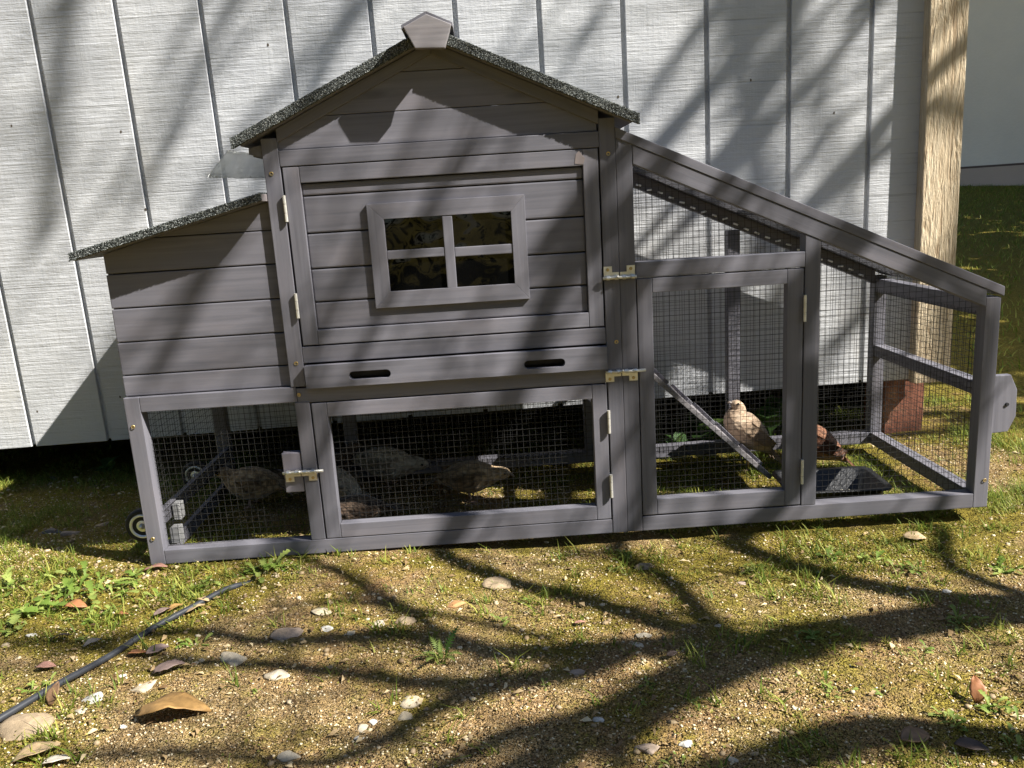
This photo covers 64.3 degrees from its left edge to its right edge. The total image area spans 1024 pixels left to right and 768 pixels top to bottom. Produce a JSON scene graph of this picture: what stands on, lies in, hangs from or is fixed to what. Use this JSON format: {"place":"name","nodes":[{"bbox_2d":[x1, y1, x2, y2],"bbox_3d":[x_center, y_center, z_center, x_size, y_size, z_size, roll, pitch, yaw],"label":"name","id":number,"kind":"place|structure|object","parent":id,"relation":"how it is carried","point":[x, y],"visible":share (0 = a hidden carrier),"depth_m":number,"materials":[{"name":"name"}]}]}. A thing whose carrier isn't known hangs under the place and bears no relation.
{"place":"outdoors","nodes":[
{"label":"outdoors","id":0,"kind":"place"},
{"bbox_2d":[0,186,1023,767],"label":"ground","id":1,"kind":"structure","parent":0,"point":[488,630],"depth_m":1.34,"materials":[{"name":"soil"}]},
{"bbox_2d":[0,618,26,636],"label":"weed","id":2,"kind":"object","parent":1,"relation":"on","point":[8,632],"visible":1,"depth_m":1.41,"materials":[{"name":"green plant"}]},
{"bbox_2d":[0,566,45,595],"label":"weed","id":3,"kind":"object","parent":1,"relation":"on","point":[8,577],"visible":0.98,"depth_m":1.59,"materials":[{"name":"green plant"}]},
{"bbox_2d":[0,713,54,741],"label":"stone","id":4,"kind":"object","parent":1,"relation":"on","point":[11,725],"visible":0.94,"depth_m":1.12,"materials":[{"name":"stone"}]},
{"bbox_2d":[11,741,59,762],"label":"fallen leaf","id":5,"kind":"object","parent":1,"relation":"on","point":[36,745],"visible":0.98,"depth_m":1.06,"materials":[{"name":"plant"}]},
{"bbox_2d":[15,672,56,693],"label":"weed","id":6,"kind":"object","parent":1,"relation":"on","point":[43,683],"visible":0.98,"depth_m":1.23,"materials":[{"name":"green plant"}]},
{"bbox_2d":[4,586,80,624],"bbox_3d":[-0.860,0.401,1.489,0.127,0.034,0.100,-13,16,-36],"label":"weed","id":7,"kind":"object","parent":1,"relation":"on","point":[39,602],"visible":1,"depth_m":1.48,"materials":[{"name":"green plant"}]},
{"bbox_2d":[35,661,55,667],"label":"fallen leaf","id":8,"kind":"object","parent":1,"relation":"on","point":[44,664],"visible":1,"depth_m":1.29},
{"bbox_2d":[42,528,60,533],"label":"stone","id":9,"kind":"object","parent":1,"relation":"on","point":[50,530],"visible":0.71,"depth_m":1.88,"materials":[{"name":"stone"}]},
{"bbox_2d":[45,681,59,705],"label":"fallen leaf","id":10,"kind":"object","parent":1,"relation":"on","point":[50,696],"visible":1,"depth_m":1.18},
{"bbox_2d":[41,754,69,764],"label":"fallen leaf","id":11,"kind":"object","parent":1,"relation":"on","point":[57,757],"visible":1,"depth_m":1.05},
{"bbox_2d":[30,574,89,607],"bbox_3d":[-0.862,0.391,1.534,0.077,0.033,0.131,2,14,23],"label":"weed","id":12,"kind":"object","parent":1,"relation":"on","point":[66,585],"visible":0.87,"depth_m":1.55,"materials":[{"name":"green plant"}]},
{"bbox_2d":[60,531,79,535],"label":"stone","id":13,"kind":"object","parent":1,"relation":"on","point":[63,533],"visible":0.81,"depth_m":1.86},
{"bbox_2d":[63,599,86,606],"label":"fallen leaf","id":14,"kind":"object","parent":1,"relation":"on","point":[78,603],"visible":0.98,"depth_m":1.48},
{"bbox_2d":[66,635,89,644],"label":"weed","id":15,"kind":"object","parent":1,"relation":"on","point":[81,638],"visible":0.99,"depth_m":1.37,"materials":[{"name":"green plant"}]},
{"bbox_2d":[44,560,111,587],"bbox_3d":[-0.859,0.374,1.611,0.106,0.030,0.100,8,17,42],"label":"weed","id":16,"kind":"object","parent":1,"relation":"on","point":[83,566],"visible":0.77,"depth_m":1.61,"materials":[{"name":"green plant"}]},
{"bbox_2d":[75,707,87,713],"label":"stone","id":17,"kind":"object","parent":1,"relation":"on","point":[81,710],"visible":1,"depth_m":1.16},
{"bbox_2d":[82,691,102,704],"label":"stone","id":18,"kind":"object","parent":1,"relation":"on","point":[91,698],"visible":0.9,"depth_m":1.19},
{"bbox_2d":[83,638,101,646],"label":"fallen leaf","id":19,"kind":"object","parent":1,"relation":"on","point":[89,641],"visible":1,"depth_m":1.34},
{"bbox_2d":[65,604,121,624],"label":"weed","id":20,"kind":"object","parent":1,"relation":"on","point":[104,612],"visible":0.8,"depth_m":1.46,"materials":[{"name":"green plant"}]},
{"bbox_2d":[90,455,119,472],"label":"weed","id":21,"kind":"object","parent":1,"relation":"on","point":[108,463],"visible":0.96,"depth_m":2.29,"materials":[{"name":"green plant"}]},
{"bbox_2d":[81,578,139,603],"bbox_3d":[-0.761,0.386,1.538,0.095,0.032,0.125,-14,16,-38],"label":"weed","id":22,"kind":"object","parent":1,"relation":"on","point":[90,586],"visible":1,"depth_m":1.54,"materials":[{"name":"green plant"}]},
{"bbox_2d":[0,580,251,721],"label":"drip hose","id":23,"kind":"object","parent":1,"relation":"on","point":[16,708],"visible":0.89,"depth_m":1.31,"materials":[{"name":"rubber"}]},
{"bbox_2d":[110,566,153,586],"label":"weed","id":24,"kind":"object","parent":1,"relation":"on","point":[130,572],"visible":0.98,"depth_m":1.60,"materials":[{"name":"green plant"}]},
{"bbox_2d":[0,452,264,568],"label":"grass","id":25,"kind":"structure","parent":1,"relation":"on","point":[67,506],"depth_m":2.01,"materials":[{"name":"plant"}]},
{"bbox_2d":[127,649,145,653],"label":"fallen leaf","id":26,"kind":"object","parent":1,"relation":"on","point":[136,651],"visible":1,"depth_m":1.31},
{"bbox_2d":[131,679,156,692],"bbox_3d":[-0.552,0.456,1.226,0.029,0.013,0.034,0,13,16],"label":"stone","id":27,"kind":"object","parent":1,"relation":"on","point":[141,688],"visible":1,"depth_m":1.22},
{"bbox_2d":[142,563,166,570],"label":"fallen leaf","id":28,"kind":"object","parent":1,"relation":"on","point":[158,565],"visible":1,"depth_m":1.63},
{"bbox_2d":[135,584,175,601],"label":"weed","id":29,"kind":"object","parent":1,"relation":"on","point":[155,590],"visible":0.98,"depth_m":1.52,"materials":[{"name":"green plant"}]},
{"bbox_2d":[146,643,168,653],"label":"fallen leaf","id":30,"kind":"object","parent":1,"relation":"on","point":[160,646],"visible":1,"depth_m":1.31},
{"bbox_2d":[154,607,170,615],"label":"fallen leaf","id":31,"kind":"object","parent":1,"relation":"on","point":[159,610],"visible":1,"depth_m":1.44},
{"bbox_2d":[153,659,185,673],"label":"fallen leaf","id":32,"kind":"object","parent":1,"relation":"on","point":[166,665],"visible":1,"depth_m":1.25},
{"bbox_2d":[134,692,211,715],"bbox_3d":[-0.474,0.449,1.142,0.102,0.031,0.058,1,15,-9],"label":"fallen leaf","id":33,"kind":"object","parent":1,"relation":"on","point":[180,700],"visible":1,"depth_m":1.14,"materials":[{"name":"plant"}]},
{"bbox_2d":[167,603,182,610],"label":"fallen leaf","id":34,"kind":"object","parent":1,"relation":"on","point":[173,605],"visible":1,"depth_m":1.46,"materials":[{"name":"plant"}]},
{"bbox_2d":[175,632,212,648],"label":"weed","id":35,"kind":"object","parent":1,"relation":"on","point":[188,640],"visible":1,"depth_m":1.34,"materials":[{"name":"green plant"}]},
{"bbox_2d":[185,604,204,612],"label":"fallen leaf","id":36,"kind":"object","parent":1,"relation":"on","point":[192,608],"visible":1,"depth_m":1.44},
{"bbox_2d":[183,583,208,597],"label":"weed","id":37,"kind":"object","parent":1,"relation":"on","point":[197,589],"visible":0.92,"depth_m":1.53,"materials":[{"name":"green plant"}]},
{"bbox_2d":[193,575,220,589],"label":"weed","id":38,"kind":"object","parent":1,"relation":"on","point":[214,581],"visible":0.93,"depth_m":1.55,"materials":[{"name":"green plant"}]},
{"bbox_2d":[220,651,246,665],"bbox_3d":[-0.443,0.436,1.288,0.048,0.018,0.029,4,15,31],"label":"stone","id":39,"kind":"object","parent":1,"relation":"on","point":[232,658],"visible":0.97,"depth_m":1.28,"materials":[{"name":"stone"}]},
{"bbox_2d":[213,466,292,508],"bbox_3d":[-0.615,0.246,1.963,0.229,0.097,0.096,-1,13,11],"label":"quail","id":40,"kind":"object","parent":1,"relation":"on","point":[275,483],"visible":0.9,"depth_m":1.93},
{"bbox_2d":[239,549,289,582],"bbox_3d":[-0.488,0.356,1.581,0.069,0.033,0.116,1,13,20],"label":"weed","id":41,"kind":"object","parent":1,"relation":"on","point":[265,566],"visible":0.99,"depth_m":1.59,"materials":[{"name":"green plant"}]},
{"bbox_2d":[263,669,289,680],"bbox_3d":[-0.355,0.443,1.235,0.043,0.017,0.028,-9,10,10],"label":"stone","id":42,"kind":"object","parent":1,"relation":"on","point":[273,675],"visible":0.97,"depth_m":1.23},
{"bbox_2d":[273,558,296,571],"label":"weed","id":43,"kind":"object","parent":1,"relation":"on","point":[282,566],"visible":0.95,"depth_m":1.60,"materials":[{"name":"green plant"}]},
{"bbox_2d":[270,627,303,640],"bbox_3d":[-0.373,0.416,1.351,0.046,0.016,0.044,3,14,26],"label":"stone","id":44,"kind":"object","parent":1,"relation":"on","point":[284,633],"visible":0.99,"depth_m":1.35,"materials":[{"name":"stone"}]},
{"bbox_2d":[276,750,300,761],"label":"stone","id":45,"kind":"object","parent":1,"relation":"on","point":[286,756],"visible":1,"depth_m":1.05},
{"bbox_2d":[311,607,331,615],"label":"stone","id":46,"kind":"object","parent":1,"relation":"on","point":[316,611],"visible":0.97,"depth_m":1.42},
{"bbox_2d":[284,442,364,480],"bbox_3d":[-0.467,0.212,2.031,0.217,0.114,0.090,-9,14,-22],"label":"quail","id":47,"kind":"object","parent":1,"relation":"on","point":[344,464],"visible":0.32,"depth_m":2.03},
{"bbox_2d":[320,625,332,631],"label":"stone","id":48,"kind":"object","parent":1,"relation":"on","point":[328,627],"visible":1,"depth_m":1.36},
{"bbox_2d":[336,467,382,497],"bbox_3d":[-0.408,0.228,1.892,0.213,0.132,0.090,5,15,34],"label":"quail","id":49,"kind":"object","parent":1,"relation":"on","point":[344,474],"visible":0.17,"depth_m":1.86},
{"bbox_2d":[358,724,367,732],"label":"stone","id":50,"kind":"object","parent":1,"relation":"on","point":[362,728],"visible":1,"depth_m":1.10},
{"bbox_2d":[368,719,376,724],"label":"stone","id":51,"kind":"object","parent":1,"relation":"on","point":[373,721],"visible":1,"depth_m":1.11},
{"bbox_2d":[339,494,406,519],"bbox_3d":[-0.333,0.276,1.767,0.198,0.086,0.082,-9,14,-22],"label":"quail","id":52,"kind":"object","parent":1,"relation":"on","point":[356,505],"visible":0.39,"depth_m":1.74,"materials":[{"name":"brown"}]},
{"bbox_2d":[374,620,384,626],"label":"stone","id":53,"kind":"object","parent":1,"relation":"on","point":[381,621],"visible":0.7,"depth_m":1.38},
{"bbox_2d":[346,446,431,489],"bbox_3d":[-0.317,0.208,2.038,0.243,0.103,0.096,-1,13,10],"label":"quail","id":54,"kind":"object","parent":1,"relation":"on","point":[383,472],"visible":0.86,"depth_m":2.01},
{"bbox_2d":[394,616,416,624],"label":"stone","id":55,"kind":"object","parent":1,"relation":"on","point":[411,620],"visible":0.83,"depth_m":1.38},
{"bbox_2d":[398,711,412,720],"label":"stone","id":56,"kind":"object","parent":1,"relation":"on","point":[405,715],"visible":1,"depth_m":1.12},
{"bbox_2d":[400,695,421,708],"bbox_3d":[-0.144,0.453,1.156,0.032,0.012,0.032,-6,13,-12],"label":"stone","id":57,"kind":"object","parent":1,"relation":"on","point":[406,703],"visible":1,"depth_m":1.15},
{"bbox_2d":[413,626,460,660],"bbox_3d":[-0.116,0.412,1.258,0.077,0.039,0.069,-5,13,-8],"label":"weed","id":58,"kind":"object","parent":1,"relation":"on","point":[439,647],"visible":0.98,"depth_m":1.27,"materials":[{"name":"green plant"}]},
{"bbox_2d":[447,600,464,607],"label":"stone","id":59,"kind":"object","parent":1,"relation":"on","point":[455,603],"visible":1,"depth_m":1.44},
{"bbox_2d":[419,460,514,503],"bbox_3d":[-0.105,0.232,1.947,0.230,0.098,0.091,-2,13,8],"label":"quail","id":60,"kind":"object","parent":1,"relation":"on","point":[478,467],"visible":0.85,"depth_m":1.92,"materials":[{"name":"brown"}]},
{"bbox_2d":[0,0,968,448],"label":"shed","id":61,"kind":"structure","parent":1,"relation":"on","point":[118,118],"depth_m":2.03,"materials":[{"name":"white paint"}]},
{"bbox_2d":[481,576,510,590],"bbox_3d":[-0.030,0.374,1.514,0.059,0.023,0.049,-1,18,-7],"label":"stone","id":62,"kind":"object","parent":1,"relation":"on","point":[501,583],"visible":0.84,"depth_m":1.50,"materials":[{"name":"stone"}]},
{"bbox_2d":[490,613,511,626],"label":"weed","id":63,"kind":"object","parent":1,"relation":"on","point":[504,618],"visible":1,"depth_m":1.37,"materials":[{"name":"green plant"}]},
{"bbox_2d":[0,511,1021,767],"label":"grass","id":64,"kind":"structure","parent":1,"relation":"on","point":[542,609],"depth_m":1.32,"materials":[{"name":"plant"}]},
{"bbox_2d":[0,414,1023,767],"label":"moss","id":65,"kind":"object","parent":1,"relation":"on","point":[528,606],"visible":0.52,"depth_m":1.48,"materials":[{"name":"plant"}]},
{"bbox_2d":[68,11,1016,564],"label":"chicken coop","id":66,"kind":"structure","parent":1,"relation":"on","point":[448,235],"depth_m":1.57,"materials":[{"name":"grey wood"}]},
{"bbox_2d":[207,150,264,178],"bbox_3d":[-0.528,-0.440,1.639,0.159,0.054,0.060,-14,16,-39],"label":"plastic sheet","id":67,"kind":"object","parent":66,"relation":"attached to","point":[233,164],"visible":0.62,"depth_m":1.63,"materials":[{"name":"white"}]},
{"bbox_2d":[282,148,603,345],"bbox_3d":[-0.124,-0.255,1.538,0.585,0.331,0.028,-4,13,-1],"label":"house door","id":68,"kind":"structure","parent":66,"relation":"in","point":[391,251],"depth_m":1.53,"materials":[{"name":"grey wood"}]},
{"bbox_2d":[311,383,612,537],"bbox_3d":[-0.093,0.154,1.632,0.583,0.282,0.035,-4,13,-1],"label":"lower door","id":69,"kind":"structure","parent":66,"relation":"in","point":[336,527],"depth_m":1.64,"materials":[{"name":"grey wood"}]},
{"bbox_2d":[636,268,806,514],"bbox_3d":[0.415,0.021,1.619,0.326,0.480,0.035,-4,13,-1],"label":"run door","id":70,"kind":"structure","parent":66,"relation":"in","point":[794,314],"depth_m":1.62,"materials":[{"name":"grey wood"}]},
{"bbox_2d":[568,669,584,675],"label":"stone","id":71,"kind":"object","parent":1,"relation":"on","point":[578,672],"visible":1,"depth_m":1.21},
{"bbox_2d":[593,717,603,721],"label":"stone","id":72,"kind":"object","parent":1,"relation":"on","point":[597,719],"visible":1,"depth_m":1.09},
{"bbox_2d":[612,549,631,560],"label":"weed","id":73,"kind":"object","parent":1,"relation":"on","point":[621,555],"visible":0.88,"depth_m":1.62,"materials":[{"name":"green plant"}]},
{"bbox_2d":[632,642,643,646],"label":"stone","id":74,"kind":"object","parent":1,"relation":"on","point":[638,645],"visible":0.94,"depth_m":1.27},
{"bbox_2d":[636,632,651,637],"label":"stone","id":75,"kind":"object","parent":1,"relation":"on","point":[647,635],"visible":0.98,"depth_m":1.30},
{"bbox_2d":[634,563,654,569],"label":"stone","id":76,"kind":"object","parent":1,"relation":"on","point":[645,566],"visible":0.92,"depth_m":1.56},
{"bbox_2d":[634,743,659,754],"bbox_3d":[0.171,0.459,1.028,0.028,0.013,0.023,7,16,38],"label":"stone","id":77,"kind":"object","parent":1,"relation":"on","point":[651,750],"visible":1,"depth_m":1.02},
{"bbox_2d":[638,676,655,689],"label":"weed","id":78,"kind":"object","parent":1,"relation":"on","point":[645,677],"visible":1,"depth_m":1.16,"materials":[{"name":"green plant"}]},
{"bbox_2d":[658,751,685,767],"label":"weed","id":79,"kind":"object","parent":1,"relation":"on","point":[669,758],"visible":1,"depth_m":0.99,"materials":[{"name":"green plant"}]},
{"bbox_2d":[667,650,677,655],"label":"fallen leaf","id":80,"kind":"object","parent":1,"relation":"on","point":[671,653],"visible":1,"depth_m":1.23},
{"bbox_2d":[664,431,690,442],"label":"weed","id":81,"kind":"object","parent":1,"relation":"on","point":[682,437],"visible":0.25,"depth_m":2.26,"materials":[{"name":"green plant"}]},
{"bbox_2d":[678,740,692,747],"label":"stone","id":82,"kind":"object","parent":1,"relation":"on","point":[686,744],"visible":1,"depth_m":1.02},
{"bbox_2d":[685,697,706,709],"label":"weed","id":83,"kind":"object","parent":1,"relation":"on","point":[696,698],"visible":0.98,"depth_m":1.11,"materials":[{"name":"green plant"}]},
{"bbox_2d":[688,412,723,439],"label":"weed","id":84,"kind":"object","parent":1,"relation":"on","point":[699,434],"visible":0.47,"depth_m":2.27,"materials":[{"name":"green plant"}]},
{"bbox_2d":[727,756,738,761],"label":"stone","id":85,"kind":"object","parent":1,"relation":"on","point":[730,758],"visible":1,"depth_m":0.99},
{"bbox_2d":[723,400,781,471],"bbox_3d":[0.606,0.124,2.055,0.148,0.181,0.098,-5,13,-8],"label":"quail","id":86,"kind":"object","parent":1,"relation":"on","point":[754,424],"visible":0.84,"depth_m":2.02,"materials":[{"name":"beige"}]},
{"bbox_2d":[740,563,765,576],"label":"weed","id":87,"kind":"object","parent":1,"relation":"on","point":[749,570],"visible":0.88,"depth_m":1.52,"materials":[{"name":"green plant"}]},
{"bbox_2d":[754,395,781,435],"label":"weed","id":88,"kind":"object","parent":1,"relation":"on","point":[769,429],"visible":0.43,"depth_m":2.27,"materials":[{"name":"green plant"}]},
{"bbox_2d":[794,629,839,645],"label":"weed","id":89,"kind":"object","parent":1,"relation":"on","point":[812,634],"visible":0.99,"depth_m":1.26,"materials":[{"name":"green plant"}]},
{"bbox_2d":[772,466,891,498],"bbox_3d":[0.716,0.237,1.836,0.226,0.048,0.158,-3,13,2],"label":"feed tray","id":90,"kind":"object","parent":1,"relation":"on","point":[875,479],"visible":0.36,"depth_m":1.89,"materials":[{"name":"black plastic"}]},
{"bbox_2d":[816,545,849,562],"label":"weed","id":91,"kind":"object","parent":1,"relation":"on","point":[828,551],"visible":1,"depth_m":1.56,"materials":[{"name":"green plant"}]},
{"bbox_2d":[816,425,852,465],"bbox_3d":[0.755,0.130,2.003,0.185,0.182,0.099,-3,13,3],"label":"quail","id":92,"kind":"object","parent":1,"relation":"on","point":[831,440],"visible":0.28,"depth_m":1.97,"materials":[{"name":"brown"}]},
{"bbox_2d":[820,671,857,697],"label":"weed","id":93,"kind":"object","parent":1,"relation":"on","point":[828,684],"visible":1,"depth_m":1.12,"materials":[{"name":"green plant"}]},
{"bbox_2d":[857,550,892,565],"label":"weed","id":94,"kind":"object","parent":1,"relation":"on","point":[879,554],"visible":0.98,"depth_m":1.54,"materials":[{"name":"green plant"}]},
{"bbox_2d":[872,684,893,695],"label":"weed","id":95,"kind":"object","parent":1,"relation":"on","point":[875,689],"visible":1,"depth_m":1.11,"materials":[{"name":"green plant"}]},
{"bbox_2d":[863,379,923,433],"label":"brick block","id":96,"kind":"structure","parent":1,"relation":"on","point":[904,408],"depth_m":2.27,"materials":[{"name":"brick"}]},
{"bbox_2d":[887,558,925,574],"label":"weed","id":97,"kind":"object","parent":1,"relation":"on","point":[910,564],"visible":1,"depth_m":1.49,"materials":[{"name":"green plant"}]},
{"bbox_2d":[903,531,925,539],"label":"stone","id":98,"kind":"object","parent":1,"relation":"on","point":[911,536],"visible":1,"depth_m":1.61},
{"bbox_2d":[900,725,929,741],"bbox_3d":[0.497,0.433,1.003,0.044,0.008,0.026,-1,26,-19],"label":"stone","id":99,"kind":"object","parent":1,"relation":"on","point":[913,733],"visible":0.99,"depth_m":1.00,"materials":[{"name":"stone"}]},
{"bbox_2d":[907,639,934,654],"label":"weed","id":100,"kind":"object","parent":1,"relation":"on","point":[930,648],"visible":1,"depth_m":1.21,"materials":[{"name":"green plant"}]},
{"bbox_2d":[928,706,967,731],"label":"weed","id":101,"kind":"object","parent":1,"relation":"on","point":[956,716],"visible":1,"depth_m":1.03,"materials":[{"name":"green plant"}]},
{"bbox_2d":[945,604,988,631],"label":"weed","id":102,"kind":"object","parent":1,"relation":"on","point":[952,606],"visible":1,"depth_m":1.28,"materials":[{"name":"green plant"}]},
{"bbox_2d":[954,737,989,750],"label":"fallen leaf","id":103,"kind":"object","parent":1,"relation":"on","point":[969,743],"visible":1,"depth_m":0.98,"materials":[{"name":"plant"}]},
{"bbox_2d":[969,675,986,702],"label":"fallen leaf","id":104,"kind":"object","parent":1,"relation":"on","point":[976,685],"visible":1,"depth_m":1.07,"materials":[{"name":"plant"}]},
{"bbox_2d":[960,0,1023,185],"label":"stucco building","id":105,"kind":"structure","parent":1,"relation":"on","point":[992,151],"depth_m":9.90,"materials":[{"name":"paint"}]},
{"bbox_2d":[974,689,1021,731],"bbox_3d":[0.618,0.413,1.039,0.050,0.020,0.065,6,16,37],"label":"weed","id":106,"kind":"object","parent":1,"relation":"on","point":[987,706],"visible":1,"depth_m":1.04,"materials":[{"name":"green plant"}]},
{"bbox_2d":[988,556,1023,574],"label":"weed","id":107,"kind":"object","parent":1,"relation":"on","point":[1000,562],"visible":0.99,"depth_m":1.46,"materials":[{"name":"green plant"}]},
{"bbox_2d":[999,733,1023,760],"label":"weed","id":108,"kind":"object","parent":1,"relation":"on","point":[1018,738],"visible":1,"depth_m":0.98,"materials":[{"name":"green plant"}]},
{"bbox_2d":[0,390,1023,767],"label":"grass","id":109,"kind":"structure","parent":0,"point":[234,534],"depth_m":1.58,"materials":[{"name":"plant"}]},
{"bbox_2d":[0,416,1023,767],"bbox_3d":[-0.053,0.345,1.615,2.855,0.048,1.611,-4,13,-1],"label":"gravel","id":110,"kind":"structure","parent":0,"point":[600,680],"depth_m":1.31,"materials":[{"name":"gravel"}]},
{"bbox_2d":[571,392,1023,534],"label":"grass","id":111,"kind":"structure","parent":0,"point":[1001,495],"depth_m":2.04,"materials":[{"name":"plant"}]},
{"bbox_2d":[923,184,1023,418],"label":"lawn grass","id":112,"kind":"structure","parent":0,"point":[1000,215],"depth_m":6.13,"materials":[{"name":"plant"}]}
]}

